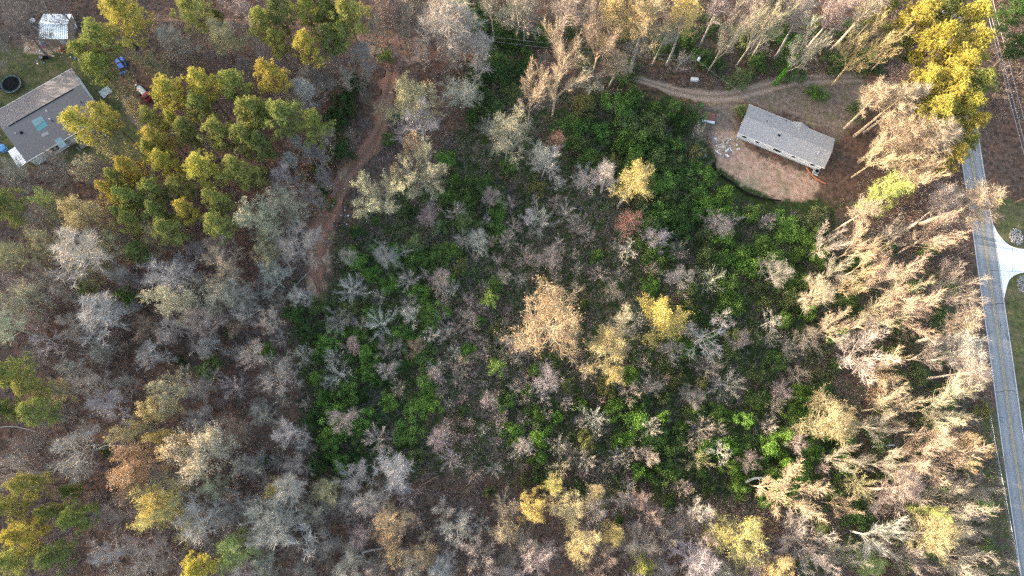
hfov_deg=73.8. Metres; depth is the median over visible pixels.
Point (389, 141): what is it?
evergreen shrub
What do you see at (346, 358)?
evergreen shrub
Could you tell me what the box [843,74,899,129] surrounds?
bare tree
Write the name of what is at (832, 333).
evergreen shrub
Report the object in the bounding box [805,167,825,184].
erosion sock
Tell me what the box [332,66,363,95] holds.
bare tree
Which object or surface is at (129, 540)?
bare tree
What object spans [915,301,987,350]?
bare tree
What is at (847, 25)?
evergreen shrub
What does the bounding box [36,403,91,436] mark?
bare tree
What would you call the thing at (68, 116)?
pine tree
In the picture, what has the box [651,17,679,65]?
bare tree
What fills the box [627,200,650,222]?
evergreen shrub
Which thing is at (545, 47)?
power line
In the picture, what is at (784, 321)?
young tree
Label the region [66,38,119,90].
pine tree
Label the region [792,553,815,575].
evergreen shrub
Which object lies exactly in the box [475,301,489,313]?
bare sapling
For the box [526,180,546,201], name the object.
evergreen shrub
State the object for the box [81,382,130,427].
bare tree
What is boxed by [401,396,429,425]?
evergreen shrub
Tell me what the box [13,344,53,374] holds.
bare tree
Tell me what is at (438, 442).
bare tree
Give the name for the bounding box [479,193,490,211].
bare sapling
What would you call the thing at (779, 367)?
evergreen shrub
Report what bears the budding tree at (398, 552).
on the ground at (744, 168)
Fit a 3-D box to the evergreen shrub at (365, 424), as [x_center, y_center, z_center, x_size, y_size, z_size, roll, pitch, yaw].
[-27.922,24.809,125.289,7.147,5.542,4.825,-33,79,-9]
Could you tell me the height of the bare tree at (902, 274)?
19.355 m
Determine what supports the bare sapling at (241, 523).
on the ground at (744, 168)
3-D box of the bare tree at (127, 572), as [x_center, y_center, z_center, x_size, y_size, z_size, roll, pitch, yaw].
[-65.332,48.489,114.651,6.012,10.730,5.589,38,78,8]
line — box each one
[368,18,686,60]
[943,15,1021,575]
[952,17,1023,518]
[953,14,1023,508]
[964,31,1023,438]
[987,0,1023,152]
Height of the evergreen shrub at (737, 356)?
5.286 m
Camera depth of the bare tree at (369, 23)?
137.13 m
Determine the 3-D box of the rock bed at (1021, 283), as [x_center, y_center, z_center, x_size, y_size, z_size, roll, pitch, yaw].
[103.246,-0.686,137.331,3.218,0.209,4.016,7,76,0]
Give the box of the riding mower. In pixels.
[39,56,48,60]
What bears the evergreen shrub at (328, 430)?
on the ground at (744, 168)
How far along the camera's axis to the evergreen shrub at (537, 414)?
126.37 m
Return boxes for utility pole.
[688,54,702,77]
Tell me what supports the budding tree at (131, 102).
on the ground at (744, 168)
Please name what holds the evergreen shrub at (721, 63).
on the ground at (744, 168)
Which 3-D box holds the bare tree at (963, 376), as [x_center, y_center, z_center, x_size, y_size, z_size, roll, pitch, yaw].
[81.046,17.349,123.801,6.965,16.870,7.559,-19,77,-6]
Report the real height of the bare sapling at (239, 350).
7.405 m
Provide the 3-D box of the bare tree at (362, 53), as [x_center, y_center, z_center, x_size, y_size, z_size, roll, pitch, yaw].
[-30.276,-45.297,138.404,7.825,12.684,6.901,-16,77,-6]
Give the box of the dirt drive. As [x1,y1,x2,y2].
[863,73,927,86]
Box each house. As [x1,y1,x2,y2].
[0,68,105,171]
[736,104,834,169]
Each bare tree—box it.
[0,0,29,21]
[0,0,52,57]
[0,29,29,73]
[0,156,45,203]
[0,221,53,275]
[0,262,39,307]
[0,309,50,347]
[0,452,54,488]
[5,429,50,454]
[8,305,56,334]
[9,206,64,240]
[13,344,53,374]
[16,0,52,16]
[16,15,57,55]
[23,260,71,286]
[24,201,63,234]
[29,329,79,360]
[34,268,86,306]
[36,146,81,197]
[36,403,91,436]
[40,0,82,34]
[42,418,130,483]
[43,223,122,288]
[53,356,91,388]
[55,307,112,344]
[64,257,118,303]
[65,368,112,402]
[74,289,131,346]
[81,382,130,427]
[84,154,122,187]
[85,504,122,530]
[86,337,127,368]
[86,523,129,575]
[99,65,141,100]
[99,492,141,529]
[100,294,145,326]
[102,260,148,292]
[105,565,136,575]
[110,372,143,401]
[115,533,155,559]
[125,527,189,575]
[131,242,207,294]
[134,337,178,371]
[148,458,187,489]
[150,15,183,58]
[153,314,197,346]
[154,21,202,70]
[157,38,198,78]
[168,486,254,548]
[179,367,221,399]
[179,399,225,434]
[181,27,211,65]
[181,305,235,355]
[183,238,213,262]
[193,13,219,44]
[194,334,229,360]
[197,528,229,558]
[198,243,245,290]
[200,48,230,74]
[200,232,238,265]
[214,373,254,402]
[215,266,275,312]
[216,0,258,39]
[216,493,259,528]
[223,559,257,575]
[229,301,260,325]
[231,55,258,93]
[235,446,274,488]
[236,338,281,369]
[236,480,306,551]
[237,21,256,53]
[238,485,292,534]
[244,519,275,554]
[246,398,276,426]
[250,305,285,335]
[250,550,285,575]
[252,37,278,76]
[252,349,304,396]
[256,259,296,299]
[267,213,325,269]
[269,53,297,81]
[269,159,303,193]
[269,417,310,450]
[272,471,308,513]
[273,82,301,110]
[281,151,301,177]
[282,451,314,475]
[285,131,311,161]
[287,285,312,306]
[289,76,318,117]
[292,93,313,124]
[293,552,321,575]
[295,499,334,530]
[296,61,321,93]
[297,184,323,217]
[299,286,315,305]
[301,140,317,167]
[304,141,323,166]
[304,164,337,192]
[307,520,346,560]
[311,69,337,110]
[313,147,332,173]
[317,128,336,155]
[319,45,343,82]
[325,357,355,392]
[326,492,364,522]
[327,407,360,435]
[330,459,376,496]
[330,536,371,575]
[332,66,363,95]
[333,273,374,305]
[335,335,361,356]
[336,246,357,265]
[341,514,372,555]
[344,37,378,81]
[350,486,391,535]
[360,421,396,456]
[362,558,388,575]
[363,13,392,53]
[364,305,399,343]
[370,0,388,46]
[370,239,411,269]
[372,448,414,495]
[373,359,401,379]
[379,0,404,27]
[385,13,415,61]
[387,0,401,48]
[388,95,441,146]
[396,485,424,509]
[397,0,416,50]
[398,550,425,575]
[400,303,418,329]
[404,504,425,532]
[409,5,436,58]
[411,0,437,22]
[415,0,490,68]
[416,202,439,226]
[418,0,449,56]
[418,365,445,383]
[419,266,450,300]
[425,542,462,575]
[426,419,454,460]
[431,66,485,110]
[431,496,455,532]
[431,507,475,548]
[449,0,476,64]
[452,227,487,256]
[453,28,495,77]
[459,535,499,575]
[461,306,477,330]
[468,510,491,541]
[469,565,500,575]
[475,0,505,40]
[479,390,500,409]
[482,185,500,208]
[483,457,504,479]
[491,485,522,524]
[493,0,539,37]
[494,267,511,284]
[496,557,524,575]
[500,0,540,44]
[501,334,522,355]
[509,438,537,458]
[514,523,542,559]
[516,55,551,123]
[516,530,562,575]
[517,205,542,225]
[525,139,560,167]
[526,145,560,181]
[528,360,564,394]
[533,41,591,116]
[536,242,565,270]
[540,13,589,88]
[542,433,570,454]
[543,0,586,42]
[545,447,570,485]
[567,360,599,389]
[571,161,604,198]
[571,444,597,469]
[571,493,612,526]
[573,523,605,553]
[577,62,606,94]
[577,405,610,428]
[582,0,621,74]
[583,564,606,575]
[584,0,605,25]
[584,543,621,571]
[590,159,620,192]
[603,277,624,302]
[611,490,636,518]
[619,520,663,568]
[622,28,650,63]
[623,565,647,575]
[629,408,663,443]
[637,226,673,252]
[638,504,664,532]
[639,523,678,554]
[640,0,670,37]
[641,371,663,397]
[641,445,659,465]
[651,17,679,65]
[651,554,679,575]
[657,337,685,367]
[659,263,695,298]
[659,504,701,541]
[667,537,721,575]
[678,384,705,411]
[681,435,697,454]
[685,495,713,532]
[685,524,719,551]
[689,346,727,386]
[695,264,726,298]
[698,0,730,47]
[699,208,742,237]
[700,548,732,575]
[704,367,745,404]
[706,1,755,73]
[721,562,750,575]
[724,328,753,349]
[725,0,771,50]
[734,546,778,575]
[735,0,789,66]
[735,449,763,474]
[748,475,790,502]
[752,0,799,55]
[758,255,796,288]
[767,457,835,523]
[771,379,794,400]
[773,0,821,59]
[773,15,832,86]
[776,505,840,575]
[782,430,808,455]
[790,272,836,313]
[792,325,826,356]
[802,0,857,54]
[806,220,854,259]
[814,307,866,341]
[817,538,873,575]
[818,442,864,472]
[819,251,858,280]
[819,495,864,518]
[829,0,891,50]
[830,318,906,388]
[831,10,914,85]
[831,193,883,232]
[834,221,880,259]
[836,269,874,296]
[837,236,891,281]
[840,463,878,504]
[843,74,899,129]
[845,291,918,338]
[848,516,916,561]
[850,128,925,177]
[850,410,911,442]
[853,79,920,136]
[854,241,932,311]
[856,343,912,391]
[857,110,926,163]
[858,447,909,481]
[861,382,934,426]
[862,78,934,133]
[862,459,928,523]
[869,275,946,342]
[871,62,917,98]
[871,213,919,247]
[876,266,943,313]
[878,545,938,575]
[879,137,949,186]
[881,128,942,170]
[882,153,952,199]
[883,427,956,476]
[889,112,971,169]
[897,208,970,254]
[898,334,950,371]
[900,427,992,493]
[902,370,985,446]
[902,412,986,455]
[907,180,965,230]
[913,472,990,537]
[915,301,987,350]
[918,176,1007,232]
[919,347,994,397]
[922,328,993,370]
[923,257,995,306]
[927,535,999,575]
[930,360,994,403]
[950,502,1000,541]
[957,472,1006,507]
[969,562,1012,575]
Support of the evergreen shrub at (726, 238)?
on the ground at (744, 168)
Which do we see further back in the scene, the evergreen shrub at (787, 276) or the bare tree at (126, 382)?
the evergreen shrub at (787, 276)
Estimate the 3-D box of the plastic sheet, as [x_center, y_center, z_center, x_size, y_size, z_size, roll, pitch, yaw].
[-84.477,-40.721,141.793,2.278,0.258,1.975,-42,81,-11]
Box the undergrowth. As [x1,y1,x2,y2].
[0,0,1023,575]
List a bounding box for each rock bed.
[1010,228,1023,244]
[1017,275,1023,292]
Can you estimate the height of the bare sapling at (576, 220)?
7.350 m
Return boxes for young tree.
[70,279,103,307]
[112,286,149,312]
[192,360,224,382]
[202,352,219,369]
[366,242,378,254]
[390,359,408,372]
[404,232,423,253]
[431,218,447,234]
[478,288,500,308]
[487,358,505,377]
[528,362,544,379]
[557,374,575,394]
[614,512,624,525]
[722,327,742,342]
[771,310,790,328]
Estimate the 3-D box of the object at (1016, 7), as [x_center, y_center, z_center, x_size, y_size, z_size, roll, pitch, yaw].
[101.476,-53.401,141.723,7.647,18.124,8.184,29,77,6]
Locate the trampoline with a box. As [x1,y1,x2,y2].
[0,71,22,92]
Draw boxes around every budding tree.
[0,284,55,321]
[10,276,61,311]
[23,227,74,263]
[26,185,68,226]
[37,376,89,404]
[56,189,127,251]
[68,152,104,184]
[87,133,140,166]
[90,227,146,263]
[104,414,168,444]
[104,438,180,507]
[118,46,158,76]
[120,96,151,127]
[125,467,201,550]
[129,308,175,345]
[134,396,188,424]
[136,276,211,326]
[137,476,200,526]
[139,48,182,90]
[140,217,183,261]
[141,427,186,445]
[144,363,199,422]
[154,433,211,463]
[157,418,263,486]
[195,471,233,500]
[196,273,247,316]
[205,14,250,71]
[210,524,265,575]
[214,407,253,445]
[225,317,247,338]
[230,193,285,251]
[249,208,279,241]
[249,241,282,278]
[259,229,283,250]
[262,474,285,501]
[264,182,310,227]
[307,475,341,509]
[349,166,407,221]
[365,498,423,553]
[372,70,449,125]
[377,540,415,569]
[388,164,406,196]
[395,133,447,198]
[402,129,432,169]
[402,530,440,570]
[405,337,426,360]
[486,102,533,168]
[487,509,523,552]
[494,275,585,368]
[515,486,548,531]
[537,469,562,495]
[540,488,600,532]
[541,129,569,157]
[561,525,604,571]
[579,324,639,375]
[584,484,605,506]
[595,0,638,54]
[599,47,634,86]
[601,518,625,547]
[605,364,625,384]
[607,302,636,337]
[609,158,654,208]
[615,208,643,241]
[621,0,670,76]
[628,548,656,575]
[629,487,653,510]
[636,293,693,349]
[665,0,705,65]
[701,508,769,574]
[747,537,796,575]
[787,381,868,455]
[850,549,888,575]
[851,166,915,216]
[858,380,887,404]
[889,508,963,569]
[898,503,953,522]
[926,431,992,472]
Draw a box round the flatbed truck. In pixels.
[136,85,151,101]
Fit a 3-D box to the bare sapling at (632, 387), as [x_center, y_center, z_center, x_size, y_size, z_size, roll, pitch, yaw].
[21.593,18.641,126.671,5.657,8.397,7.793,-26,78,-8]
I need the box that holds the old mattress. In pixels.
[702,111,714,123]
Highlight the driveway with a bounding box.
[994,227,1023,296]
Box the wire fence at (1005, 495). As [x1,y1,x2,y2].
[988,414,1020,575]
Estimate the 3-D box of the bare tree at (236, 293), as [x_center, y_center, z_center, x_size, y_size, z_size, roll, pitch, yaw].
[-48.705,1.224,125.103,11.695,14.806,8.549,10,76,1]
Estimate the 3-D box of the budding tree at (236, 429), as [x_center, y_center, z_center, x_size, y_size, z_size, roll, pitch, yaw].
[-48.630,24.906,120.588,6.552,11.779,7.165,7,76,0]
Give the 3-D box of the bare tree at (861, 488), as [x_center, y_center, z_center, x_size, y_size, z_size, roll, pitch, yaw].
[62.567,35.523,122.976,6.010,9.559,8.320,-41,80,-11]
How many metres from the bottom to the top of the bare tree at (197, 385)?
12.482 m
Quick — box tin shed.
[39,14,76,44]
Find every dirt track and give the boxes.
[153,13,622,79]
[305,57,399,296]
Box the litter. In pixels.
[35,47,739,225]
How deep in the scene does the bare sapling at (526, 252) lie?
132.48 m
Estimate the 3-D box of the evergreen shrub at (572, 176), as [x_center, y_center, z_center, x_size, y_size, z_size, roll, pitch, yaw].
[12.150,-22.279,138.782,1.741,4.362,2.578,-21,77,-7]
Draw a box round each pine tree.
[0,186,57,234]
[0,350,69,390]
[0,397,62,422]
[0,493,59,524]
[0,514,76,555]
[0,541,65,575]
[2,470,82,506]
[11,375,83,403]
[14,395,93,428]
[32,500,81,524]
[32,539,101,575]
[54,499,113,535]
[55,105,121,158]
[57,483,97,500]
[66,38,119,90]
[77,16,138,82]
[77,48,131,98]
[85,99,143,151]
[93,179,148,219]
[97,0,165,67]
[102,167,139,192]
[107,204,158,238]
[109,184,153,218]
[112,155,169,201]
[116,208,160,240]
[122,239,163,266]
[134,122,189,174]
[136,173,173,208]
[137,104,185,154]
[139,139,184,182]
[141,199,184,232]
[147,146,198,193]
[148,72,204,133]
[150,215,201,253]
[160,108,205,155]
[164,173,209,211]
[167,0,224,57]
[170,195,204,225]
[171,116,216,163]
[179,550,232,575]
[181,147,235,201]
[182,89,230,144]
[184,66,233,124]
[196,114,238,159]
[198,210,246,249]
[200,187,246,230]
[209,8,229,37]
[215,68,261,128]
[217,154,261,200]
[227,120,271,173]
[232,95,276,151]
[238,161,276,203]
[243,129,280,171]
[244,95,283,148]
[246,5,286,67]
[252,56,293,119]
[260,97,305,152]
[261,0,301,60]
[266,27,297,80]
[287,0,322,51]
[291,28,330,88]
[298,107,335,159]
[312,0,349,59]
[313,22,342,72]
[325,0,372,61]
[329,19,354,73]
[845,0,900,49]
[867,0,946,65]
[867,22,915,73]
[878,61,945,125]
[890,93,959,149]
[891,15,962,86]
[892,49,926,79]
[898,0,968,56]
[902,41,982,113]
[906,66,980,121]
[913,88,991,146]
[917,0,997,67]
[921,22,999,88]
[921,140,969,175]
[936,109,992,148]
[936,131,981,163]
[952,66,1001,108]
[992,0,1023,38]
[993,30,1023,67]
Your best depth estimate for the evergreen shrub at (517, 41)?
145.60 m
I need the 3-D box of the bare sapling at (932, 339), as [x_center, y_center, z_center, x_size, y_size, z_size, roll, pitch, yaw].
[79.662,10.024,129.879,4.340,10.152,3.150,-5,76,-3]
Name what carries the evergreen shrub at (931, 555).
on the ground at (744, 168)
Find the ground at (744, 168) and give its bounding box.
[0,0,1023,575]
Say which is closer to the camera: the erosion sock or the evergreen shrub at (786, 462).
the evergreen shrub at (786, 462)
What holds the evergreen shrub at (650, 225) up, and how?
on the ground at (744, 168)
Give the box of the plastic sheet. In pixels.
[99,86,111,97]
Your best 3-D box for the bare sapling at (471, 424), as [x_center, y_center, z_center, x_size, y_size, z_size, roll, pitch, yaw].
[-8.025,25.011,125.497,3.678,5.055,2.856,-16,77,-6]
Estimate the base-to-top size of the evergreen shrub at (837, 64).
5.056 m
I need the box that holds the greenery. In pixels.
[231,1,1022,575]
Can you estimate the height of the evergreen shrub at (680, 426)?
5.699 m
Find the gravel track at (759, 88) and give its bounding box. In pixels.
[617,72,865,103]
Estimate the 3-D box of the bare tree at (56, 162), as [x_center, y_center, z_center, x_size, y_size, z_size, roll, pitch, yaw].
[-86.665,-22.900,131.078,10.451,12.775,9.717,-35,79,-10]
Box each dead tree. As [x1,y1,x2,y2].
[284,518,318,558]
[423,326,440,341]
[619,236,635,266]
[682,320,726,366]
[702,439,732,466]
[708,307,735,329]
[758,307,781,332]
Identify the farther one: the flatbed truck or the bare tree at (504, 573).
the flatbed truck
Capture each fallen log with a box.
[361,548,381,553]
[745,476,765,482]
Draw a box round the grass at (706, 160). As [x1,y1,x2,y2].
[0,46,1023,571]
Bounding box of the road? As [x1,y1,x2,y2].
[942,4,1023,575]
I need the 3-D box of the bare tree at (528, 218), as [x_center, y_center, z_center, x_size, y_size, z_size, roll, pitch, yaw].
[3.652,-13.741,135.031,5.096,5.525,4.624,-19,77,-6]
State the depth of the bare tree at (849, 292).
126.43 m
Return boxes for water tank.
[0,144,7,152]
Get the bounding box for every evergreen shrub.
[99,440,116,458]
[174,354,186,364]
[224,327,237,339]
[250,340,278,362]
[252,164,267,182]
[254,454,273,467]
[278,300,305,326]
[290,313,324,340]
[301,406,326,436]
[304,448,330,481]
[307,291,338,316]
[308,368,333,388]
[311,163,324,177]
[311,343,333,367]
[311,386,337,413]
[313,180,328,194]
[315,194,336,211]
[315,328,348,353]
[316,401,350,452]
[317,134,358,167]
[320,429,346,459]
[324,104,349,140]
[325,89,360,121]
[329,372,360,407]
[332,454,353,477]
[336,73,364,100]
[338,298,358,321]
[338,397,359,416]
[340,353,355,366]
[341,244,371,274]
[342,408,374,435]
[345,322,384,351]
[346,447,371,471]
[347,222,365,239]
[351,424,366,452]
[353,342,386,364]
[354,360,382,386]
[355,385,373,401]
[359,264,382,286]
[360,305,384,326]
[370,411,389,425]
[372,216,381,225]
[373,370,395,392]
[376,46,394,63]
[378,390,399,412]
[379,273,405,295]
[381,132,397,147]
[381,324,415,356]
[385,242,411,269]
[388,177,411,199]
[389,109,401,127]
[391,418,428,448]
[398,202,417,220]
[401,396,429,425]
[402,282,430,305]
[404,250,429,276]
[404,447,424,467]
[405,341,440,373]
[410,333,426,349]
[414,298,452,322]
[417,315,439,339]
[417,364,440,396]
[417,389,446,413]
[423,240,453,274]
[425,268,436,285]
[433,186,455,208]
[434,149,456,167]
[444,241,463,261]
[445,273,460,291]
[449,173,461,187]
[450,184,479,213]
[450,209,484,238]
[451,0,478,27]
[451,257,468,278]
[456,404,467,416]
[459,341,479,362]
[462,55,497,82]
[462,170,496,199]
[465,16,487,52]
[465,107,480,130]
[470,0,497,27]
[470,38,503,64]
[470,81,491,111]
[474,314,486,329]
[479,46,535,90]
[480,10,515,51]
[480,95,504,119]
[481,486,495,498]
[483,318,510,341]
[484,215,517,244]
[484,275,504,293]
[487,196,508,221]
[493,184,505,199]
[493,389,518,413]
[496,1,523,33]
[496,420,526,447]
[499,83,526,104]
[500,155,517,174]
[505,28,528,52]
[506,208,523,221]
[514,46,534,68]
[514,473,527,486]
[521,383,537,397]
[521,403,549,429]
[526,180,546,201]
[526,448,549,469]
[528,421,554,450]
[529,21,554,48]
[531,468,551,491]
[540,351,564,372]
[549,409,563,424]
[550,112,593,151]
[561,320,582,340]
[564,21,582,38]
[567,93,597,123]
[568,172,576,183]
[569,480,585,497]
[570,135,590,153]
[572,396,588,411]
[573,55,597,74]
[573,146,601,176]
[574,427,597,456]
[577,299,589,310]
[587,249,602,266]
[590,121,613,148]
[595,151,622,180]
[596,375,615,398]
[599,89,634,127]
[603,395,626,423]
[604,54,644,89]
[608,430,631,453]
[609,134,628,154]
[609,166,631,193]
[613,16,631,43]
[613,108,647,141]
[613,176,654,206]
[615,121,655,158]
[618,145,643,169]
[618,405,650,445]
[621,365,640,385]
[622,84,643,111]
[626,395,649,413]
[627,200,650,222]
[628,210,662,254]
[629,463,646,481]
[630,106,675,143]
[631,235,677,278]
[638,273,660,295]
[638,426,670,452]
[640,198,680,232]
[641,99,661,120]
[642,146,675,175]
[644,132,675,156]
[644,459,685,487]
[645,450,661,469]
[647,165,679,196]
[650,35,677,58]
[652,410,670,425]
[654,228,672,245]
[657,191,677,207]
[658,391,671,404]
[659,349,682,374]
[659,428,690,458]
[661,135,688,156]
[661,194,696,236]
[661,492,676,513]
[663,96,682,122]
[663,153,686,171]
[664,215,696,255]
[664,368,688,393]
[668,27,700,57]
[668,332,699,363]
[669,115,692,136]
[672,157,705,190]
[673,279,702,309]
[673,420,688,437]
[675,101,706,127]
[680,46,712,72]
[680,305,707,326]
[682,400,707,424]
[683,202,706,225]
[685,142,707,165]
[685,182,713,207]
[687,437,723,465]
[692,222,721,252]
[694,247,714,270]
[695,161,717,187]
[695,375,707,391]
[695,463,708,480]
[696,195,728,228]
[697,10,727,37]
[697,329,716,348]
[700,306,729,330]
[700,477,716,493]
[705,54,729,78]
[706,400,732,426]
[708,248,736,268]
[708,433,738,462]
[709,224,735,248]
[714,273,744,304]
[715,184,737,208]
[715,459,740,474]
[718,291,746,317]
[721,338,742,361]
[722,67,754,92]
[722,203,741,219]
[725,244,769,278]
[726,472,751,501]
[730,25,751,48]
[730,242,752,260]
[730,431,754,456]
[731,411,757,430]
[733,104,747,120]
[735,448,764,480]
[740,203,762,224]
[742,329,763,347]
[742,389,775,411]
[743,46,770,80]
[745,363,768,383]
[751,233,773,256]
[752,243,787,275]
[753,277,772,291]
[755,295,772,313]
[755,430,781,461]
[756,490,774,509]
[759,464,780,483]
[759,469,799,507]
[762,349,787,373]
[767,21,806,58]
[767,256,801,291]
[768,207,803,244]
[769,313,794,329]
[770,54,808,85]
[773,450,793,470]
[775,425,796,449]
[776,284,800,309]
[776,399,807,430]
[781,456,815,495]
[784,245,803,263]
[788,383,813,410]
[790,322,810,338]
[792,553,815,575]
[794,303,817,323]
[796,204,827,232]
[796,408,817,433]
[796,436,825,466]
[797,272,811,289]
[798,224,823,245]
[798,232,830,269]
[802,13,824,38]
[803,83,819,96]
[805,424,835,442]
[809,85,831,103]
[809,379,832,407]
[814,518,834,538]
[817,407,837,422]
[820,47,854,79]
[823,325,848,344]
[823,485,842,506]
[824,426,857,449]
[826,358,843,373]
[828,448,858,479]
[833,533,862,571]
[835,12,872,40]
[835,289,863,320]
[837,496,876,532]
[843,99,867,121]
[845,250,873,276]
[851,45,888,82]
[862,423,894,456]
[871,402,888,413]
[875,464,892,479]
[875,516,901,538]
[876,343,903,367]
[883,242,897,257]
[891,315,910,328]
[891,553,916,575]
[893,356,933,390]
[905,280,919,293]
[910,498,927,515]
[912,441,939,466]
[914,242,939,261]
[916,407,941,431]
[925,545,940,560]
[926,301,961,337]
[929,380,963,410]
[933,477,951,491]
[935,348,957,366]
[937,279,960,298]
[948,505,967,545]
[956,442,981,472]
[972,399,995,422]
[972,562,1008,575]
[976,498,994,517]
[976,535,995,554]
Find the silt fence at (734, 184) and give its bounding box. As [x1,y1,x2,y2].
[714,157,780,200]
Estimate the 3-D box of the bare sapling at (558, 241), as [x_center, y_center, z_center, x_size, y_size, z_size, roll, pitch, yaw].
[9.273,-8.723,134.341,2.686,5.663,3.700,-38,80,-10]
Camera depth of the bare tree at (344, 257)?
128.87 m
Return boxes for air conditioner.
[812,168,819,175]
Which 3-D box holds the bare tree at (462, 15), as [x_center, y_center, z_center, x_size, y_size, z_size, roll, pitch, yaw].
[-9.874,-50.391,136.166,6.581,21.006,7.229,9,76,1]
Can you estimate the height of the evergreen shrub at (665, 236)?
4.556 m
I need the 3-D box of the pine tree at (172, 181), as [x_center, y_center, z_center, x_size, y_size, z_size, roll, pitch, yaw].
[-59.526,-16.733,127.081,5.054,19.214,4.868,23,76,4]
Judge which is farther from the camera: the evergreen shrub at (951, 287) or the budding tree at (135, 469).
the evergreen shrub at (951, 287)
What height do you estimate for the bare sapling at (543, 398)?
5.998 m
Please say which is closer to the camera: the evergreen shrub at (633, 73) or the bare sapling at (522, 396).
the bare sapling at (522, 396)
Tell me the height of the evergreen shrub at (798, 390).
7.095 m
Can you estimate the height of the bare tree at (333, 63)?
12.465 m
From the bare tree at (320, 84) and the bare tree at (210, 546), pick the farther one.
the bare tree at (320, 84)
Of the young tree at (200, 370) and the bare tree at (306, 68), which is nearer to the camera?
the young tree at (200, 370)
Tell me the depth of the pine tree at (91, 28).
127.33 m
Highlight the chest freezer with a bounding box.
[690,77,698,81]
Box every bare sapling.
[0,348,17,360]
[23,330,49,347]
[28,265,57,287]
[32,307,55,323]
[32,424,54,438]
[52,283,74,301]
[56,339,75,350]
[61,301,86,325]
[61,355,86,373]
[62,450,77,459]
[76,339,112,364]
[83,490,101,499]
[86,465,106,475]
[93,280,125,298]
[98,322,125,345]
[108,385,131,408]
[124,271,143,288]
[132,340,158,360]
[146,380,169,394]
[151,33,171,54]
[166,56,185,77]
[166,331,180,346]
[178,23,198,44]
[188,387,207,404]
[190,50,211,73]
[208,565,230,575]
[212,531,239,550]
[220,478,244,500]
[229,342,249,362]
[233,58,250,74]
[235,427,254,442]
[235,517,246,530]
[250,39,267,56]
[250,315,265,324]
[251,397,264,409]
[253,474,270,496]
[256,365,276,390]
[257,562,277,575]
[265,448,290,472]
[268,291,285,311]
[268,416,284,430]
[269,328,291,347]
[272,388,290,411]
[274,535,302,561]
[278,561,300,575]
[282,141,298,155]
[285,187,305,200]
[290,167,308,185]
[292,345,313,368]
[295,429,316,461]
[295,495,314,511]
[296,150,310,165]
[296,396,313,409]
[301,356,314,369]
[312,510,329,530]
[313,63,327,85]
[314,548,335,575]
[318,198,329,210]
[319,374,339,391]
[323,307,354,337]
[323,346,342,366]
[336,166,352,183]
[344,126,360,143]
[344,562,362,575]
[351,316,367,330]
[355,62,373,84]
[357,87,371,103]
[360,551,383,572]
[373,289,385,305]
[374,338,397,360]
[374,477,389,498]
[390,380,406,397]
[391,339,405,355]
[394,540,412,565]
[395,267,419,291]
[397,293,418,312]
[410,41,430,68]
[420,529,433,547]
[423,357,446,382]
[425,191,438,204]
[425,482,442,505]
[433,306,451,327]
[434,385,448,399]
[435,295,451,309]
[436,39,467,70]
[436,322,457,344]
[437,201,469,219]
[439,448,464,473]
[440,426,458,443]
[441,280,458,299]
[443,399,454,411]
[444,351,470,377]
[447,316,462,333]
[448,343,464,359]
[449,368,465,387]
[451,229,471,248]
[457,392,469,404]
[459,416,476,426]
[459,434,477,448]
[461,291,479,310]
[462,316,480,330]
[462,497,482,511]
[464,456,483,492]
[468,350,478,362]
[468,538,490,563]
[473,330,487,346]
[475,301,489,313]
[475,346,494,362]
[476,115,495,135]
[477,280,488,291]
[477,424,488,437]
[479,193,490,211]
[480,215,492,225]
[480,235,503,246]
[489,436,503,449]
[490,252,502,265]
[491,405,507,425]
[493,329,512,347]
[494,348,511,362]
[496,548,518,572]
[499,195,522,213]
[499,228,517,249]
[500,346,539,364]
[503,217,522,234]
[506,381,524,396]
[507,244,545,266]
[512,273,529,287]
[513,394,530,405]
[514,369,530,386]
[515,410,529,426]
[522,227,535,238]
[522,252,545,276]
[523,375,541,389]
[526,203,562,240]
[537,49,549,64]
[537,387,551,405]
[540,407,552,420]
[544,192,566,208]
[548,269,561,280]
[549,176,571,191]
[554,233,565,248]
[555,197,579,223]
[561,395,574,412]
[562,444,581,463]
[564,213,590,233]
[568,261,583,273]
[574,415,583,428]
[576,467,587,483]
[579,229,598,246]
[588,260,608,281]
[590,424,602,440]
[593,460,612,472]
[606,267,632,285]
[608,233,623,261]
[608,446,623,466]
[614,378,642,408]
[622,454,629,472]
[622,478,635,492]
[623,436,645,461]
[629,311,644,327]
[634,355,650,371]
[638,375,656,393]
[640,259,658,277]
[657,372,670,389]
[665,49,695,72]
[667,238,687,261]
[672,479,693,498]
[677,320,698,341]
[682,446,714,471]
[686,414,714,444]
[691,122,705,141]
[709,421,727,437]
[723,2,739,22]
[747,33,769,56]
[755,327,781,346]
[759,212,777,228]
[759,390,785,412]
[761,416,780,432]
[764,401,784,418]
[767,528,784,545]
[779,337,805,362]
[782,361,811,383]
[792,505,817,523]
[795,537,817,548]
[815,461,832,474]
[832,274,850,285]
[838,235,854,248]
[848,359,873,376]
[855,453,879,471]
[867,313,886,334]
[869,497,892,519]
[872,263,891,280]
[877,533,899,558]
[887,379,907,402]
[901,513,925,539]
[912,306,933,318]
[919,334,946,347]
[940,255,960,268]
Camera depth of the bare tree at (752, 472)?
125.69 m
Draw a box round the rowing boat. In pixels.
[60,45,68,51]
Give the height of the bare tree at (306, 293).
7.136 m
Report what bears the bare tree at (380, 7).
on the ground at (744, 168)
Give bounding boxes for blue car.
[115,57,126,75]
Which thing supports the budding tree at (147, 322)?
on the ground at (744, 168)
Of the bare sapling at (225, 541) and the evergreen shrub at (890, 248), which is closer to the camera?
the bare sapling at (225, 541)
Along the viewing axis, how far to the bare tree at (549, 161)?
132.34 m
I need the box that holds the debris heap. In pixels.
[712,137,733,160]
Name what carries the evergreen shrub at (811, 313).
on the ground at (744, 168)

